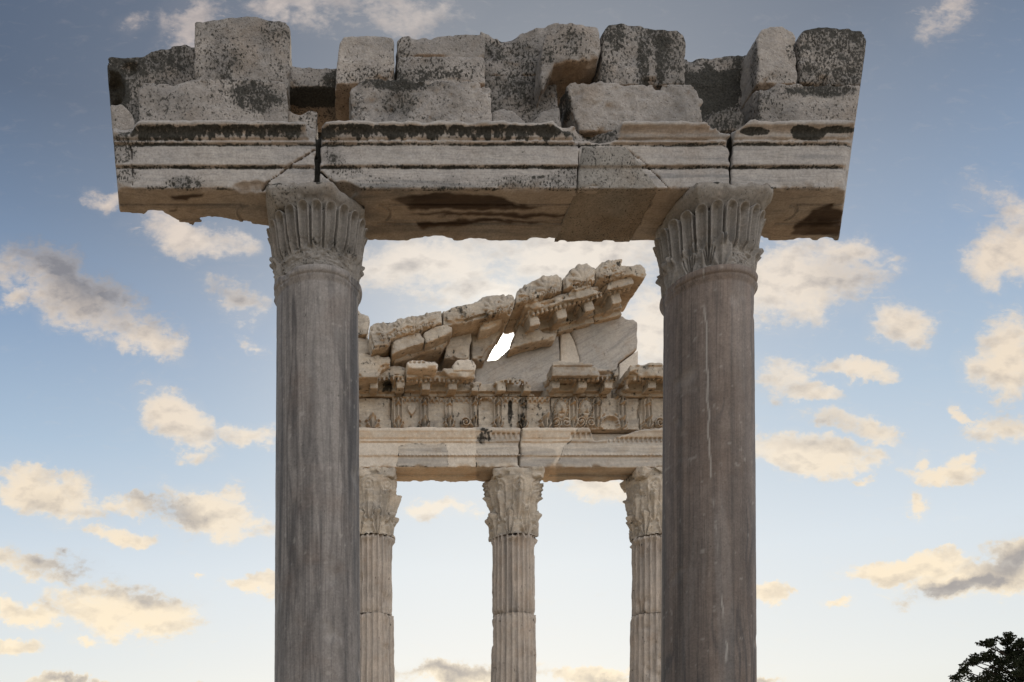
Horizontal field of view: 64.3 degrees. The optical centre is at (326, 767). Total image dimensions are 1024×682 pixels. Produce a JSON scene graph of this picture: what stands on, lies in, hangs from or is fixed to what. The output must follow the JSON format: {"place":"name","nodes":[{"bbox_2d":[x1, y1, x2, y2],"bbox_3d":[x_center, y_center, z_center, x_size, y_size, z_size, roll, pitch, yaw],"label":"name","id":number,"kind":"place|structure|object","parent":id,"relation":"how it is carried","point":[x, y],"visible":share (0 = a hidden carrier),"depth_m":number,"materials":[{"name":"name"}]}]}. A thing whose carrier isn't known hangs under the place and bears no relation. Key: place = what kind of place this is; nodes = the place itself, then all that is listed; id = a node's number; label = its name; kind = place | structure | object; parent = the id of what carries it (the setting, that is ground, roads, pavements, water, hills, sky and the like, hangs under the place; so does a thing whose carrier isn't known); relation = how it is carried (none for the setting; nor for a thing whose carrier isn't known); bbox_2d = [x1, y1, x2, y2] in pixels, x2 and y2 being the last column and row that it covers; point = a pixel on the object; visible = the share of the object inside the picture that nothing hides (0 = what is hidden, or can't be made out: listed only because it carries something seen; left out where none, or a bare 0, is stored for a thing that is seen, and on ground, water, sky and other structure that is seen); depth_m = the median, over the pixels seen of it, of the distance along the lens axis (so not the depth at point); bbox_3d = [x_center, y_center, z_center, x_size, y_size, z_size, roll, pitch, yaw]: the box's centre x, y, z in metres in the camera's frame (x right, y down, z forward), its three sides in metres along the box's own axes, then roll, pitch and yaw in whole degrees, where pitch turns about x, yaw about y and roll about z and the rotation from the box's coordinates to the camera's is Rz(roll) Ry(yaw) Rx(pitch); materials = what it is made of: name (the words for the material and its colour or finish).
{"place":"outdoors","nodes":[
{"label":"outdoors","id":0,"kind":"place"},
{"bbox_2d":[0,0,1023,681],"label":"sky","id":1,"kind":"structure","parent":0,"point":[138,350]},
{"bbox_2d":[948,631,1023,681],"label":"tree","id":2,"kind":"object","parent":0,"point":[1011,655],"visible":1,"depth_m":59.86,"materials":[{"name":"green plant"}]},
{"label":"terrace","id":3,"kind":"structure","parent":0,"visible":0},
{"bbox_2d":[359,467,401,681],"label":"temple column","id":4,"kind":"structure","parent":3,"relation":"on","point":[379,500],"depth_m":20.04,"materials":[{"name":"stone"}]},
{"bbox_2d":[359,427,522,481],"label":"architrave block","id":5,"kind":"structure","parent":4,"relation":"on","point":[421,454],"depth_m":19.97,"materials":[{"name":"stone"}]},
{"bbox_2d":[359,398,390,427],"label":"frieze block","id":6,"kind":"structure","parent":5,"relation":"on","point":[374,413],"depth_m":20.01,"materials":[{"name":"stone"}]},
{"bbox_2d":[359,366,404,399],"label":"cornice block","id":7,"kind":"structure","parent":6,"relation":"on","point":[390,384],"depth_m":19.68,"materials":[{"name":"stone"}]},
{"bbox_2d":[358,353,389,390],"bbox_3d":[0.977,-9.894,19.811,1.226,0.705,1.208,0,0,0],"label":"cornice fragment","id":8,"kind":"object","parent":7,"relation":"on","point":[372,369],"visible":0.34,"depth_m":19.23,"materials":[{"name":"stone"}]},
{"bbox_2d":[358,337,368,354],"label":"stone fragment","id":9,"kind":"object","parent":8,"relation":"on","point":[362,345],"visible":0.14,"depth_m":19.36,"materials":[{"name":"stone"}]},
{"bbox_2d":[358,311,369,337],"bbox_3d":[0.844,-10.944,19.750,0.467,0.652,0.926,0,0,0],"label":"acroterion stone","id":10,"kind":"object","parent":9,"relation":"on","point":[363,325],"visible":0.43,"depth_m":19.30,"materials":[{"name":"stone"}]},
{"bbox_2d":[368,311,441,356],"bbox_3d":[1.919,-10.602,19.650,1.795,0.989,1.541,0,0,0],"label":"sima stone","id":11,"kind":"object","parent":8,"relation":"on","point":[383,336],"visible":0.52,"depth_m":18.94,"materials":[{"name":"stone"}]},
{"bbox_2d":[389,332,424,366],"bbox_3d":[1.990,-10.306,19.711,0.836,0.554,1.408,0,0,0],"label":"cornice fragment","id":12,"kind":"object","parent":7,"relation":"on","point":[406,345],"visible":0.6,"depth_m":19.04,"materials":[{"name":"stone"}]},
{"bbox_2d":[393,341,446,368],"bbox_3d":[2.317,-10.309,19.924,1.386,0.596,1.176,0,0,0],"label":"cornice fragment","id":13,"kind":"object","parent":7,"relation":"on","point":[435,354],"visible":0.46,"depth_m":19.50,"materials":[{"name":"stone"}]},
{"bbox_2d":[423,325,451,354],"bbox_3d":[2.703,-10.514,19.697,0.725,0.484,1.427,0,0,0],"label":"cornice fragment","id":14,"kind":"object","parent":13,"relation":"on","point":[437,336],"visible":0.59,"depth_m":19.00,"materials":[{"name":"stone"}]},
{"bbox_2d":[442,294,514,344],"bbox_3d":[3.674,-11.078,19.654,1.769,0.822,1.580,0,0,0],"label":"sima stone","id":15,"kind":"object","parent":14,"relation":"on","point":[472,318],"visible":0.71,"depth_m":18.97,"materials":[{"name":"stone"}]},
{"bbox_2d":[477,319,501,338],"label":"stone block","id":16,"kind":"structure","parent":15,"relation":"on","point":[487,329],"depth_m":19.37,"materials":[{"name":"stone"}]},
{"bbox_2d":[391,396,478,427],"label":"frieze block","id":17,"kind":"structure","parent":5,"relation":"on","point":[439,412],"depth_m":19.98,"materials":[{"name":"stone"}]},
{"bbox_2d":[404,368,474,397],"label":"cornice block","id":18,"kind":"structure","parent":17,"relation":"on","point":[449,382],"depth_m":19.63,"materials":[{"name":"stone"}]},
{"bbox_2d":[405,360,437,384],"bbox_3d":[2.350,-9.812,19.677,0.803,0.270,1.256,0,0,0],"label":"cornice fragment","id":19,"kind":"object","parent":18,"relation":"on","point":[421,368],"visible":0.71,"depth_m":19.12,"materials":[{"name":"stone"}]},
{"bbox_2d":[437,361,473,383],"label":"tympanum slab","id":20,"kind":"structure","parent":18,"relation":"on","point":[439,367],"depth_m":20.26,"materials":[{"name":"stone"}]},
{"bbox_2d":[441,333,471,370],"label":"stone block","id":21,"kind":"structure","parent":18,"relation":"on","point":[457,347],"depth_m":19.56,"materials":[{"name":"stone"}]},
{"bbox_2d":[451,359,475,384],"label":"cornice fragment","id":22,"kind":"object","parent":18,"relation":"on","point":[467,365],"visible":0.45,"depth_m":19.29,"materials":[{"name":"stone"}]},
{"bbox_2d":[482,466,544,681],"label":"temple column","id":23,"kind":"structure","parent":3,"relation":"on","point":[512,498],"depth_m":20.06,"materials":[{"name":"stone"}]},
{"bbox_2d":[620,466,661,681],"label":"temple column","id":24,"kind":"structure","parent":3,"relation":"on","point":[641,487],"depth_m":20.12,"materials":[{"name":"stone"}]},
{"bbox_2d":[517,427,662,481],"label":"architrave block","id":25,"kind":"structure","parent":24,"relation":"on","point":[571,453],"depth_m":19.97,"materials":[{"name":"stone"}]},
{"bbox_2d":[477,396,551,430],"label":"frieze block","id":26,"kind":"structure","parent":25,"relation":"on","point":[517,412],"depth_m":20.03,"materials":[{"name":"stone"}]},
{"bbox_2d":[469,377,534,398],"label":"cornice block","id":27,"kind":"structure","parent":26,"relation":"on","point":[507,387],"depth_m":19.85,"materials":[{"name":"stone"}]},
{"bbox_2d":[474,336,558,396],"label":"tympanum slab","id":28,"kind":"structure","parent":27,"relation":"on","point":[532,368],"depth_m":20.16,"materials":[{"name":"grey stone"}]},
{"bbox_2d":[469,330,500,368],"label":"stone block","id":29,"kind":"structure","parent":28,"relation":"on","point":[481,350],"depth_m":19.77,"materials":[{"name":"stone"}]},
{"bbox_2d":[507,324,555,357],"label":"stone block","id":30,"kind":"structure","parent":28,"relation":"on","point":[521,341],"depth_m":19.77,"materials":[{"name":"stone"}]},
{"bbox_2d":[513,284,601,336],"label":"raking cornice","id":31,"kind":"structure","parent":28,"relation":"on","point":[572,310],"depth_m":19.33,"materials":[{"name":"stone"}]},
{"bbox_2d":[503,274,561,333],"bbox_3d":[5.151,-11.601,19.642,1.180,0.778,1.530,0,0,0],"label":"sima stone","id":32,"kind":"object","parent":31,"relation":"on","point":[542,287],"visible":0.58,"depth_m":18.95,"materials":[{"name":"stone"}]},
{"bbox_2d":[561,263,595,293],"bbox_3d":[6.136,-11.897,19.645,0.802,0.656,1.512,0,0,0],"label":"sima stone","id":33,"kind":"object","parent":31,"relation":"on","point":[579,275],"visible":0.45,"depth_m":18.94,"materials":[{"name":"stone"}]},
{"bbox_2d":[550,396,638,433],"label":"frieze block","id":34,"kind":"structure","parent":25,"relation":"on","point":[602,415],"depth_m":19.95,"materials":[{"name":"stone"}]},
{"bbox_2d":[539,360,617,398],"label":"cornice block","id":35,"kind":"structure","parent":34,"relation":"on","point":[575,379],"depth_m":19.51,"materials":[{"name":"stone"}]},
{"bbox_2d":[559,333,579,361],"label":"tympanum slab","id":36,"kind":"structure","parent":35,"relation":"on","point":[568,352],"depth_m":20.15,"materials":[{"name":"stone"}]},
{"bbox_2d":[570,316,636,368],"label":"tympanum slab","id":37,"kind":"structure","parent":35,"relation":"on","point":[611,344],"depth_m":20.12,"materials":[{"name":"grey stone"}]},
{"bbox_2d":[592,277,633,323],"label":"raking cornice","id":38,"kind":"structure","parent":37,"relation":"on","point":[607,306],"depth_m":19.50,"materials":[{"name":"stone"}]},
{"bbox_2d":[593,259,645,311],"bbox_3d":[7.141,-12.052,19.655,1.247,0.582,1.546,0,0,0],"label":"sima stone","id":39,"kind":"object","parent":38,"relation":"on","point":[607,271],"visible":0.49,"depth_m":18.96,"materials":[{"name":"stone"}]},
{"bbox_2d":[637,397,662,429],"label":"frieze block","id":40,"kind":"structure","parent":25,"relation":"on","point":[650,413],"depth_m":19.99,"materials":[{"name":"stone"}]},
{"bbox_2d":[611,363,662,399],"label":"cornice block","id":41,"kind":"structure","parent":40,"relation":"on","point":[638,381],"depth_m":19.62,"materials":[{"name":"stone"}]},
{"bbox_2d":[612,351,637,389],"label":"tympanum slab","id":42,"kind":"structure","parent":41,"relation":"on","point":[624,365],"depth_m":20.13,"materials":[{"name":"stone"}]},
{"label":"pavement","id":43,"kind":"structure","parent":0,"visible":0},
{"bbox_2d":[266,182,367,681],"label":"column","id":44,"kind":"structure","parent":43,"relation":"on","point":[316,234],"depth_m":5.24,"materials":[{"name":"grey stone"}]},
{"bbox_2d":[113,120,318,225],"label":"architrave block","id":45,"kind":"structure","parent":44,"relation":"on","point":[191,172],"depth_m":5.23,"materials":[{"name":"stone"}]},
{"bbox_2d":[110,104,134,142],"bbox_3d":[-1.389,-4.349,5.370,0.214,0.188,0.265,0,0,0],"label":"stone fragment","id":46,"kind":"object","parent":45,"relation":"on","point":[122,118],"visible":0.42,"depth_m":5.24,"materials":[{"name":"stone"}]},
{"bbox_2d":[138,78,288,121],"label":"stone block","id":47,"kind":"structure","parent":45,"relation":"on","point":[250,100],"depth_m":5.25,"materials":[{"name":"stone"}]},
{"bbox_2d":[107,45,195,123],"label":"stone block","id":48,"kind":"structure","parent":47,"relation":"on","point":[128,78],"depth_m":5.41,"materials":[{"name":"stone"}]},
{"bbox_2d":[194,16,291,110],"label":"stone block","id":49,"kind":"structure","parent":47,"relation":"on","point":[248,48],"depth_m":5.27,"materials":[{"name":"stone"}]},
{"bbox_2d":[288,111,317,139],"bbox_3d":[-0.162,-4.365,5.442,0.219,0.214,0.306,0,0,0],"label":"stone fragment","id":50,"kind":"object","parent":45,"relation":"on","point":[309,118],"visible":0.22,"depth_m":5.29,"materials":[{"name":"stone"}]},
{"bbox_2d":[289,66,337,131],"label":"stone block","id":51,"kind":"structure","parent":45,"relation":"on","point":[312,89],"depth_m":5.37,"materials":[{"name":"stone"}]},
{"bbox_2d":[316,120,729,241],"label":"architrave block","id":52,"kind":"structure","parent":44,"relation":"on","point":[503,180],"depth_m":5.24,"materials":[{"name":"stone"}]},
{"bbox_2d":[349,79,491,122],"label":"stone block","id":53,"kind":"structure","parent":52,"relation":"on","point":[382,100],"depth_m":5.24,"materials":[{"name":"stone"}]},
{"bbox_2d":[335,36,394,120],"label":"stone block","id":54,"kind":"structure","parent":53,"relation":"on","point":[361,59],"depth_m":5.29,"materials":[{"name":"stone"}]},
{"bbox_2d":[394,34,484,87],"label":"stone block","id":55,"kind":"structure","parent":53,"relation":"on","point":[457,59],"depth_m":5.29,"materials":[{"name":"stone"}]},
{"bbox_2d":[492,109,524,122],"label":"stone fragment","id":56,"kind":"object","parent":52,"relation":"on","point":[506,115],"visible":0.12,"depth_m":5.27,"materials":[{"name":"stone"}]},
{"bbox_2d":[480,23,558,122],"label":"stone block","id":57,"kind":"structure","parent":52,"relation":"on","point":[510,68],"depth_m":5.42,"materials":[{"name":"stone"}]},
{"bbox_2d":[532,108,560,126],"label":"stone fragment","id":58,"kind":"object","parent":52,"relation":"on","point":[549,115],"visible":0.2,"depth_m":5.29,"materials":[{"name":"stone"}]},
{"bbox_2d":[558,81,702,136],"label":"stone block","id":59,"kind":"structure","parent":52,"relation":"on","point":[593,109],"depth_m":5.24,"materials":[{"name":"stone"}]},
{"bbox_2d":[534,23,600,107],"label":"stone block","id":60,"kind":"structure","parent":59,"relation":"on","point":[569,53],"depth_m":5.26,"materials":[{"name":"stone"}]},
{"bbox_2d":[590,23,685,89],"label":"stone block","id":61,"kind":"structure","parent":59,"relation":"on","point":[634,55],"depth_m":5.29,"materials":[{"name":"stone"}]},
{"bbox_2d":[684,55,745,121],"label":"stone block","id":62,"kind":"structure","parent":52,"relation":"on","point":[715,83],"depth_m":5.47,"materials":[{"name":"stone"}]},
{"bbox_2d":[653,181,772,681],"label":"column","id":63,"kind":"structure","parent":43,"relation":"on","point":[708,251],"depth_m":5.25,"materials":[{"name":"grey stone"}]},
{"bbox_2d":[726,119,854,240],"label":"architrave block","id":64,"kind":"structure","parent":63,"relation":"on","point":[801,167],"depth_m":5.24,"materials":[{"name":"stone"}]},
{"bbox_2d":[705,110,743,133],"bbox_3d":[2.721,-4.409,5.470,0.283,0.170,0.280,0,0,0],"label":"stone fragment","id":65,"kind":"object","parent":64,"relation":"on","point":[727,121],"visible":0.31,"depth_m":5.33,"materials":[{"name":"stone"}]},
{"bbox_2d":[741,83,859,141],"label":"stone block","id":66,"kind":"structure","parent":64,"relation":"on","point":[781,102],"depth_m":5.25,"materials":[{"name":"stone"}]},
{"bbox_2d":[740,27,796,108],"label":"stone block","id":67,"kind":"structure","parent":66,"relation":"on","point":[769,61],"depth_m":5.28,"materials":[{"name":"stone"}]},
{"bbox_2d":[793,27,865,86],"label":"stone block","id":68,"kind":"structure","parent":66,"relation":"on","point":[824,56],"depth_m":5.31,"materials":[{"name":"stone"}]}
]}

